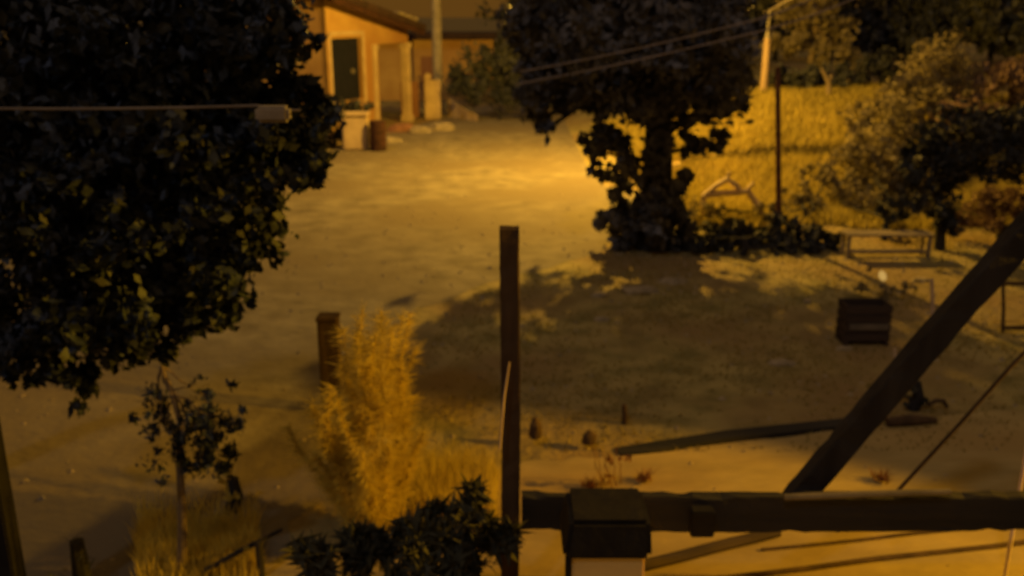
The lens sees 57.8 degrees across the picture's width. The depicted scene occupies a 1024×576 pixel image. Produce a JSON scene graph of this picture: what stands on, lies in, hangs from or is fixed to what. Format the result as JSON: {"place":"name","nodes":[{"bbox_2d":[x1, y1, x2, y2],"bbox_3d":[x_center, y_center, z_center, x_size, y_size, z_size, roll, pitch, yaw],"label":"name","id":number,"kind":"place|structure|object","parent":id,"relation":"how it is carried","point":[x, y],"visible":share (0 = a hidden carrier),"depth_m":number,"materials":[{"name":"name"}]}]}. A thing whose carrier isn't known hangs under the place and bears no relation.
{"place":"outdoors","nodes":[
{"label":"outdoors","id":0,"kind":"place"},
{"bbox_2d":[0,104,300,111],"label":"house cable","id":1,"kind":"object","parent":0,"point":[131,108],"visible":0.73,"depth_m":5.52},
{"bbox_2d":[255,105,291,122],"bbox_3d":[-1.423,-1.038,5.533,0.201,0.096,0.100,0,16,0],"label":"junction box","id":2,"kind":"object","parent":1,"relation":"hanging from","point":[272,113],"visible":1,"depth_m":5.49,"materials":[{"name":"plastic"}]},
{"bbox_2d":[206,0,425,135],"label":"house","id":3,"kind":"structure","parent":0,"point":[344,61],"depth_m":31.69,"materials":[{"name":"paint"}]},
{"bbox_2d":[331,38,359,101],"bbox_3d":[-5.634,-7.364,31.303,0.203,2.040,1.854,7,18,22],"label":"door","id":4,"kind":"structure","parent":3,"relation":"in","point":[345,63],"depth_m":31.39,"materials":[{"name":"wood"}]},
{"bbox_2d":[0,106,639,575],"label":"road","id":5,"kind":"structure","parent":0,"point":[98,448],"depth_m":12.79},
{"bbox_2d":[0,423,26,575],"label":"veranda post","id":6,"kind":"object","parent":5,"relation":"on","point":[11,559],"depth_m":6.07,"materials":[{"name":"brown wood"}]},
{"bbox_2d":[46,531,95,575],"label":"wooden fence post","id":7,"kind":"object","parent":5,"relation":"on","point":[80,565],"visible":1,"depth_m":6.70,"materials":[{"name":"brown wood"}]},
{"bbox_2d":[0,0,346,419],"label":"broadleaf tree","id":8,"kind":"object","parent":5,"relation":"on","point":[131,223],"visible":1,"depth_m":6.47,"materials":[{"name":"green plant"}]},
{"bbox_2d":[128,365,248,571],"bbox_3d":[-2.261,1.333,6.657,0.837,1.672,0.532,0,16,0],"label":"slender sapling","id":9,"kind":"object","parent":5,"relation":"on","point":[201,421],"visible":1,"depth_m":6.54,"materials":[{"name":"green plant"}]},
{"bbox_2d":[124,478,268,575],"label":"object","id":10,"kind":"object","parent":5,"relation":"on","point":[155,545],"visible":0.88,"depth_m":7.08,"materials":[{"name":"plant"}]},
{"bbox_2d":[217,462,242,515],"bbox_3d":[-2.345,1.667,7.692,0.226,0.478,0.171,0,16,0],"label":"fence post","id":11,"kind":"object","parent":5,"relation":"on","point":[233,491],"visible":0.75,"depth_m":7.67,"materials":[{"name":"brown wood"}]},
{"bbox_2d":[315,312,343,412],"bbox_3d":[-1.878,0.778,9.617,0.220,1.045,0.220,0,16,0],"label":"fence post","id":12,"kind":"object","parent":5,"relation":"on","point":[325,321],"visible":0.81,"depth_m":9.49,"materials":[{"name":"brown wood"}]},
{"bbox_2d":[340,111,370,149],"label":"gate pillar","id":13,"kind":"structure","parent":5,"relation":"on","point":[355,133],"depth_m":28.05,"materials":[{"name":"paint"}]},
{"bbox_2d":[369,120,386,150],"bbox_3d":[-4.053,-4.605,28.047,0.540,0.900,0.540,0,16,0],"label":"oil barrel","id":14,"kind":"object","parent":5,"relation":"on","point":[377,131],"visible":1,"depth_m":27.86,"materials":[{"name":"brown metal"}]},
{"bbox_2d":[386,136,401,142],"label":"rubble stone","id":15,"kind":"object","parent":5,"relation":"on","point":[392,139],"visible":0.67,"depth_m":29.89,"materials":[{"name":"beige stone"}]},
{"bbox_2d":[386,123,413,131],"bbox_3d":[-3.895,-5.654,32.777,1.154,0.336,0.742,0,16,0],"label":"rubble stone","id":16,"kind":"object","parent":5,"relation":"on","point":[403,127],"visible":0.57,"depth_m":32.53,"materials":[{"name":"brown stone"}]},
{"bbox_2d":[408,126,431,132],"bbox_3d":[-3.211,-5.520,32.404,0.862,0.269,0.514,0,16,0],"label":"rubble stone","id":17,"kind":"object","parent":5,"relation":"on","point":[418,129],"visible":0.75,"depth_m":32.25,"materials":[{"name":"beige stone"}]},
{"bbox_2d":[428,122,454,130],"bbox_3d":[-2.504,-5.747,33.114,1.001,0.320,0.649,0,16,0],"label":"rubble stone","id":18,"kind":"object","parent":5,"relation":"on","point":[440,126],"visible":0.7,"depth_m":32.87,"materials":[{"name":"beige stone"}]},
{"bbox_2d":[448,39,523,115],"bbox_3d":[-0.370,-8.457,37.066,4.564,3.208,2.377,0,16,0],"label":"roadside bush","id":19,"kind":"object","parent":5,"relation":"on","point":[486,61],"visible":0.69,"depth_m":36.72,"materials":[{"name":"green plant"}]},
{"bbox_2d":[378,31,497,100],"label":"flat roofed building","id":20,"kind":"structure","parent":0,"point":[389,56],"depth_m":43.75,"materials":[{"name":"paint"}]},
{"bbox_2d":[421,56,432,99],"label":"door","id":21,"kind":"structure","parent":20,"relation":"in","point":[426,61],"depth_m":43.82,"materials":[{"name":"brown paint"}]},
{"bbox_2d":[0,16,1023,571],"bbox_3d":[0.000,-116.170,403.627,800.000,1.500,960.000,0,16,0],"label":"ground","id":22,"kind":"structure","parent":0,"point":[738,412],"depth_m":11.58,"materials":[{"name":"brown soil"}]},
{"bbox_2d":[304,93,373,148],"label":"plant","id":23,"kind":"object","parent":22,"relation":"on","point":[351,105],"visible":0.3,"depth_m":28.60,"materials":[{"name":"green plant"}]},
{"bbox_2d":[275,301,436,532],"bbox_3d":[-1.162,1.150,7.197,1.290,2.205,1.757,-15,22,-42],"label":"feathery shrub","id":24,"kind":"object","parent":22,"relation":"on","point":[365,449],"visible":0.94,"depth_m":6.87,"materials":[{"name":"yellow plant"}]},
{"bbox_2d":[431,0,443,111],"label":"utility pole","id":25,"kind":"object","parent":22,"relation":"on","point":[436,41],"visible":0.76,"depth_m":38.56,"materials":[{"name":"concrete"}]},
{"bbox_2d":[400,73,477,120],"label":"gate wall","id":26,"kind":"structure","parent":22,"relation":"on","point":[432,94],"depth_m":36.31,"materials":[{"name":"paint"}]},
{"bbox_2d":[406,432,501,527],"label":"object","id":27,"kind":"object","parent":22,"relation":"on","point":[436,480],"visible":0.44,"depth_m":7.95,"materials":[{"name":"yellow plant"}]},
{"bbox_2d":[474,0,519,88],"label":"background tree","id":28,"kind":"object","parent":22,"relation":"on","point":[493,18],"visible":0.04,"depth_m":44.80,"materials":[{"name":"green plant"}]},
{"bbox_2d":[444,63,551,119],"bbox_3d":[-0.290,-7.578,35.909,4.605,2.178,1.900,0,16,0],"label":"roadside bush","id":29,"kind":"object","parent":22,"relation":"on","point":[470,92],"visible":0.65,"depth_m":35.76,"materials":[{"name":"green plant"}]},
{"bbox_2d":[528,416,541,439],"bbox_3d":[0.226,1.321,8.876,0.128,0.223,0.134,12,20,35],"label":"dark stone","id":30,"kind":"object","parent":22,"relation":"on","point":[535,431],"visible":1,"depth_m":8.84,"materials":[{"name":"brown stone"}]},
{"bbox_2d":[581,429,596,444],"bbox_3d":[0.737,1.409,8.841,0.138,0.142,0.134,9,19,28],"label":"dark stone","id":31,"kind":"object","parent":22,"relation":"on","point":[589,437],"visible":0.99,"depth_m":8.80,"materials":[{"name":"brown stone"}]},
{"bbox_2d":[591,292,607,297],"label":"flat stone","id":32,"kind":"object","parent":22,"relation":"on","point":[598,294],"visible":1,"depth_m":13.65,"materials":[{"name":"stone"}]},
{"bbox_2d":[594,316,609,321],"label":"flat stone","id":33,"kind":"object","parent":22,"relation":"on","point":[602,319],"visible":1,"depth_m":12.57,"materials":[{"name":"stone"}]},
{"bbox_2d":[621,403,627,424],"bbox_3d":[1.139,1.291,9.403,0.062,0.246,0.056,-7,18,-22],"label":"garden stake","id":34,"kind":"object","parent":22,"relation":"on","point":[624,414],"visible":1,"depth_m":9.38,"materials":[{"name":"brown wood"}]},
{"bbox_2d":[496,0,767,252],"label":"leafy tree","id":35,"kind":"object","parent":22,"relation":"on","point":[657,95],"visible":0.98,"depth_m":15.02,"materials":[{"name":"green plant"}]},
{"bbox_2d":[519,0,811,71],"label":"overhead cable","id":36,"kind":"object","parent":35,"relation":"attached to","point":[670,40],"visible":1,"depth_m":12.50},
{"bbox_2d":[621,285,659,294],"bbox_3d":[1.919,0.017,13.933,0.594,0.081,0.448,0,16,0],"label":"flat stone","id":37,"kind":"object","parent":22,"relation":"on","point":[638,290],"visible":0.99,"depth_m":13.83,"materials":[{"name":"stone"}]},
{"bbox_2d":[657,277,687,284],"bbox_3d":[2.490,-0.128,14.412,0.419,0.087,0.355,9,19,27],"label":"flat stone","id":38,"kind":"object","parent":22,"relation":"on","point":[674,280],"visible":0.99,"depth_m":14.33,"materials":[{"name":"stone"}]},
{"bbox_2d":[413,221,1023,452],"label":"lawn grass","id":39,"kind":"structure","parent":22,"relation":"on","point":[712,366],"depth_m":11.95,"materials":[{"name":"plant"}]},
{"bbox_2d":[614,418,842,455],"bbox_3d":[2.250,1.443,9.105,2.583,0.060,0.170,-4,17,-14],"label":"timber edging","id":40,"kind":"object","parent":22,"relation":"on","point":[739,435],"visible":0.79,"depth_m":9.04,"materials":[{"name":"brown wood"}]},
{"bbox_2d":[683,195,775,222],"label":"spreading bush","id":41,"kind":"object","parent":22,"relation":"on","point":[711,209],"visible":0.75,"depth_m":18.02,"materials":[{"name":"green plant"}]},
{"bbox_2d":[700,171,761,214],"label":"fallen branch","id":42,"kind":"object","parent":22,"relation":"on","point":[710,192],"visible":0.78,"depth_m":18.47,"materials":[{"name":"brown wood"}]},
{"bbox_2d":[666,210,846,256],"bbox_3d":[4.270,-0.986,16.407,3.388,0.680,1.486,0,16,0],"label":"clipped hedge","id":43,"kind":"object","parent":22,"relation":"on","point":[728,234],"visible":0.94,"depth_m":16.31,"materials":[{"name":"green plant"}]},
{"bbox_2d":[745,0,773,21],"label":"background tree","id":44,"kind":"object","parent":22,"relation":"on","point":[765,5],"visible":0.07,"depth_m":40.89,"materials":[{"name":"green plant"}]},
{"bbox_2d":[760,9,771,90],"bbox_3d":[7.975,-7.348,29.078,0.232,2.673,0.296,0,16,0],"label":"utility pole","id":45,"kind":"object","parent":22,"relation":"on","point":[765,65],"visible":0.77,"depth_m":29.08,"materials":[{"name":"brown wood"}]},
{"bbox_2d":[764,0,788,12],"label":"lamp arm","id":46,"kind":"object","parent":45,"relation":"attached to","point":[777,5],"visible":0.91,"depth_m":27.52},
{"bbox_2d":[775,66,781,215],"bbox_3d":[4.816,-2.411,16.769,0.374,3.107,0.109,0,16,0],"label":"iron post","id":47,"kind":"object","parent":22,"relation":"on","point":[778,139],"visible":0.79,"depth_m":16.66,"materials":[{"name":"metal"}]},
{"bbox_2d":[767,358,795,366],"bbox_3d":[3.212,0.878,11.044,0.326,0.063,0.209,0,16,0],"label":"flat stone","id":48,"kind":"object","parent":22,"relation":"on","point":[779,362],"visible":0.98,"depth_m":11.00,"materials":[{"name":"stone"}]},
{"bbox_2d":[749,0,826,60],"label":"background tree","id":49,"kind":"object","parent":22,"relation":"on","point":[782,31],"visible":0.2,"depth_m":48.59,"materials":[{"name":"green plant"}]},
{"bbox_2d":[803,299,810,303],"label":"flat stone","id":50,"kind":"object","parent":22,"relation":"on","point":[808,301],"visible":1,"depth_m":13.33,"materials":[{"name":"stone"}]},
{"bbox_2d":[772,157,848,219],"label":"olive scrub","id":51,"kind":"object","parent":22,"relation":"on","point":[799,200],"visible":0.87,"depth_m":19.33,"materials":[{"name":"green plant"}]},
{"bbox_2d":[760,0,863,69],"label":"background tree","id":52,"kind":"object","parent":22,"relation":"on","point":[798,39],"visible":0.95,"depth_m":34.50,"materials":[{"name":"green plant"}]},
{"bbox_2d":[821,68,832,95],"bbox_3d":[9.617,-6.241,28.399,0.440,0.988,0.174,0,16,0],"label":"tree stump","id":53,"kind":"object","parent":22,"relation":"on","point":[828,83],"visible":0.89,"depth_m":28.33,"materials":[{"name":"brown wood"}]},
{"bbox_2d":[751,45,909,89],"bbox_3d":[9.187,-7.037,30.681,8.084,1.937,2.504,0,16,0],"label":"bank bush","id":54,"kind":"object","parent":22,"relation":"on","point":[812,76],"visible":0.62,"depth_m":30.66,"materials":[{"name":"green plant"}]},
{"bbox_2d":[837,346,852,350],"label":"flat stone","id":55,"kind":"object","parent":22,"relation":"on","point":[846,348],"visible":1,"depth_m":11.50,"materials":[{"name":"stone"}]},
{"bbox_2d":[824,96,882,201],"bbox_3d":[7.675,-3.128,20.933,1.184,2.163,3.420,5,17,18],"label":"olive scrub","id":56,"kind":"object","parent":22,"relation":"on","point":[866,114],"visible":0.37,"depth_m":21.40,"materials":[{"name":"green plant"}]},
{"bbox_2d":[835,298,892,345],"bbox_3d":[4.440,0.426,11.721,0.565,0.524,0.364,0,16,0],"label":"slatted crate","id":57,"kind":"object","parent":22,"relation":"on","point":[863,319],"visible":1,"depth_m":11.59,"materials":[{"name":"brown wood"}]},
{"bbox_2d":[816,118,931,240],"bbox_3d":[7.788,-2.272,18.786,2.359,2.056,4.230,0,16,0],"label":"scrub bush","id":58,"kind":"object","parent":22,"relation":"on","point":[879,172],"visible":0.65,"depth_m":19.36,"materials":[{"name":"green plant"}]},
{"bbox_2d":[879,271,886,290],"bbox_3d":[5.402,-0.052,13.525,0.152,0.417,0.100,-5,17,-17],"label":"garden light","id":59,"kind":"object","parent":22,"relation":"on","point":[882,276],"visible":0.97,"depth_m":13.46,"materials":[{"name":"grey metal"}]},
{"bbox_2d":[810,0,957,74],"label":"background tree","id":60,"kind":"object","parent":22,"relation":"on","point":[893,27],"visible":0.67,"depth_m":38.28,"materials":[{"name":"green plant"}]},
{"bbox_2d":[851,266,921,300],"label":"weedy plant","id":61,"kind":"object","parent":22,"relation":"on","point":[885,294],"visible":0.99,"depth_m":13.51,"materials":[{"name":"green plant"}]},
{"bbox_2d":[840,230,934,257],"bbox_3d":[6.394,-0.749,15.880,1.489,0.418,0.375,0,16,0],"label":"wooden bench","id":62,"kind":"object","parent":22,"relation":"on","point":[850,234],"visible":1,"depth_m":15.82,"materials":[{"name":"brown wood"}]},
{"bbox_2d":[827,0,949,20],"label":"background tree","id":63,"kind":"object","parent":22,"relation":"on","point":[859,3],"visible":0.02,"depth_m":54.08,"materials":[{"name":"green plant"}]},
{"bbox_2d":[848,0,949,60],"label":"background tree","id":64,"kind":"object","parent":22,"relation":"on","point":[869,33],"visible":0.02,"depth_m":50.31,"materials":[{"name":"green plant"}]},
{"bbox_2d":[901,381,929,411],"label":"shrub","id":65,"kind":"object","parent":22,"relation":"on","point":[917,399],"visible":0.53,"depth_m":9.68,"materials":[{"name":"green plant"}]},
{"bbox_2d":[911,277,929,281],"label":"flat stone","id":66,"kind":"object","parent":22,"relation":"on","point":[923,279],"visible":0.75,"depth_m":14.46,"materials":[{"name":"beige stone"}]},
{"bbox_2d":[854,28,1001,147],"bbox_3d":[10.696,-4.916,23.401,2.926,3.171,5.008,12,21,36],"label":"round bush","id":67,"kind":"object","parent":22,"relation":"on","point":[900,104],"visible":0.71,"depth_m":23.49,"materials":[{"name":"green plant"}]},
{"bbox_2d":[930,278,934,315],"bbox_3d":[5.434,0.249,12.011,0.145,0.766,0.056,0,16,0],"label":"garden stake","id":68,"kind":"object","parent":22,"relation":"on","point":[932,306],"visible":0.59,"depth_m":11.96,"materials":[{"name":"brown wood"}]},
{"bbox_2d":[927,398,948,407],"bbox_3d":[4.476,1.210,9.744,0.232,0.106,0.050,0,16,0],"label":"bent hose","id":69,"kind":"object","parent":22,"relation":"on","point":[936,400],"visible":1,"depth_m":9.72,"materials":[{"name":"brown rubber"}]},
{"bbox_2d":[874,91,1023,250],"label":"arched tree","id":70,"kind":"object","parent":22,"relation":"on","point":[951,167],"visible":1,"depth_m":15.75,"materials":[{"name":"green plant"}]},
{"bbox_2d":[884,0,1022,66],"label":"background tree","id":71,"kind":"object","parent":22,"relation":"on","point":[943,12],"visible":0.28,"depth_m":38.81,"materials":[{"name":"green plant"}]},
{"bbox_2d":[896,350,1023,489],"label":"stay wire","id":72,"kind":"object","parent":22,"relation":"on","point":[962,420],"visible":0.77,"depth_m":6.38,"materials":[{"name":"dark metal"}]},
{"bbox_2d":[912,1,1013,66],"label":"background tree","id":73,"kind":"object","parent":22,"relation":"on","point":[991,55],"visible":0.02,"depth_m":44.57,"materials":[{"name":"green plant"}]},
{"bbox_2d":[929,54,1023,151],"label":"brown bush","id":74,"kind":"object","parent":22,"relation":"on","point":[1010,74],"visible":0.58,"depth_m":23.16,"materials":[{"name":"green plant"}]},
{"bbox_2d":[949,184,1023,237],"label":"brown bush","id":75,"kind":"object","parent":22,"relation":"on","point":[987,200],"visible":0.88,"depth_m":16.70,"materials":[{"name":"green plant"}]},
{"bbox_2d":[952,0,1023,64],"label":"background tree","id":76,"kind":"object","parent":22,"relation":"on","point":[997,21],"visible":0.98,"depth_m":35.83,"materials":[{"name":"green plant"}]},
{"bbox_2d":[974,36,1012,60],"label":"background tree","id":77,"kind":"object","parent":22,"relation":"on","point":[994,52],"visible":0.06,"depth_m":49.14,"materials":[{"name":"green plant"}]},
{"bbox_2d":[1001,284,1005,332],"bbox_3d":[6.356,0.265,12.015,0.150,0.732,0.050,0,16,0],"label":"garden stake","id":78,"kind":"object","parent":22,"relation":"on","point":[1003,308],"visible":0.79,"depth_m":12.00,"materials":[{"name":"brown wood"}]},
{"bbox_2d":[1004,281,1023,329],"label":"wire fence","id":79,"kind":"object","parent":22,"relation":"on","point":[1014,283],"visible":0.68,"depth_m":11.92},
{"bbox_2d":[1004,37,1023,55],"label":"background tree","id":80,"kind":"object","parent":22,"relation":"on","point":[1019,49],"visible":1,"depth_m":33.30,"materials":[{"name":"green plant"}]},
{"bbox_2d":[559,488,651,575],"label":"cream pillar","id":81,"kind":"structure","parent":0,"point":[605,531],"depth_m":5.41,"materials":[{"name":"paint"}]},
{"bbox_2d":[521,209,1023,536],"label":"timber rail","id":82,"kind":"object","parent":81,"relation":"attached to","point":[927,344],"visible":0.87,"depth_m":6.02,"materials":[{"name":"brown wood"}]},
{"bbox_2d":[783,488,951,500],"bbox_3d":[2.273,1.322,5.940,1.062,0.083,0.048,0,16,0],"label":"grey pipe","id":83,"kind":"object","parent":82,"relation":"on","point":[857,494],"visible":1,"depth_m":5.92,"materials":[{"name":"metal"}]},
{"bbox_2d":[202,410,1023,575],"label":"yard path","id":84,"kind":"structure","parent":0,"point":[724,467],"depth_m":8.21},
{"bbox_2d":[202,528,282,575],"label":"fence","id":85,"kind":"object","parent":84,"relation":"on","point":[258,544],"visible":0.96,"depth_m":6.75,"materials":[{"name":"brown wood"}]},
{"bbox_2d":[279,515,400,575],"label":"leafy shrub","id":86,"kind":"object","parent":84,"relation":"on","point":[364,548],"visible":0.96,"depth_m":5.72,"materials":[{"name":"green plant"}]},
{"bbox_2d":[379,471,534,575],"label":"leafy shrub","id":87,"kind":"object","parent":84,"relation":"on","point":[427,542],"visible":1,"depth_m":5.70,"materials":[{"name":"green plant"}]},
{"bbox_2d":[499,225,520,575],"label":"timber post","id":88,"kind":"object","parent":84,"relation":"on","point":[509,266],"visible":0.86,"depth_m":5.92,"materials":[{"name":"brown wood"}]},
{"bbox_2d":[499,362,509,449],"bbox_3d":[-0.050,0.750,5.893,0.081,0.587,0.019,-9,19,-27],"label":"leaning cane","id":89,"kind":"object","parent":88,"relation":"attached to","point":[502,418],"visible":1,"depth_m":5.89,"materials":[{"name":"brown wood"}]},
{"bbox_2d":[579,474,606,487],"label":"grass tuft","id":90,"kind":"object","parent":84,"relation":"on","point":[589,483],"visible":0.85,"depth_m":8.09,"materials":[{"name":"brown plant"}]},
{"bbox_2d":[591,443,631,487],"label":"dry weed","id":91,"kind":"object","parent":84,"relation":"on","point":[608,459],"visible":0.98,"depth_m":8.07,"materials":[{"name":"brown plant"}]},
{"bbox_2d":[632,467,659,483],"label":"grass tuft","id":92,"kind":"object","parent":84,"relation":"on","point":[645,477],"visible":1,"depth_m":8.22,"materials":[{"name":"brown plant"}]},
{"bbox_2d":[644,532,781,571],"bbox_3d":[1.537,2.001,7.151,1.260,0.081,0.094,-7,18,-22],"label":"wooden pole","id":93,"kind":"object","parent":84,"relation":"on","point":[695,552],"visible":0.82,"depth_m":7.10,"materials":[{"name":"brown wood"}]},
{"bbox_2d":[761,531,940,550],"bbox_3d":[3.172,1.959,7.394,2.517,0.024,0.044,-3,17,-10],"label":"wooden pole","id":94,"kind":"object","parent":84,"relation":"on","point":[845,541],"visible":0.67,"depth_m":7.29,"materials":[{"name":"brown wood"}]},
{"bbox_2d":[719,540,1023,575],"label":"wooden pole","id":95,"kind":"object","parent":84,"relation":"on","point":[878,559],"visible":1,"depth_m":7.03,"materials":[{"name":"brown wood"}]},
{"bbox_2d":[869,467,896,484],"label":"grass tuft","id":96,"kind":"object","parent":84,"relation":"on","point":[880,477],"visible":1,"depth_m":8.21,"materials":[{"name":"brown plant"}]},
{"bbox_2d":[884,414,937,426],"bbox_3d":[4.040,1.332,9.376,0.540,0.120,0.120,-2,17,-7],"label":"short log","id":97,"kind":"object","parent":84,"relation":"on","point":[906,420],"visible":0.98,"depth_m":9.33,"materials":[{"name":"brown wood"}]},
{"bbox_2d":[1003,456,1023,575],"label":"marker stake","id":98,"kind":"object","parent":84,"relation":"on","point":[1012,533],"depth_m":6.68,"materials":[{"name":"brown wood"}]},
{"bbox_2d":[364,0,863,17],"label":"sky","id":99,"kind":"structure","parent":0,"point":[415,8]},
{"bbox_2d":[515,0,851,84],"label":"overhead cable","id":100,"kind":"object","parent":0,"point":[690,47],"visible":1,"depth_m":12.38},
{"bbox_2d":[591,80,1023,231],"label":"bank grass","id":101,"kind":"structure","parent":0,"point":[814,102],"depth_m":23.73,"materials":[{"name":"yellow plant"}]}
]}

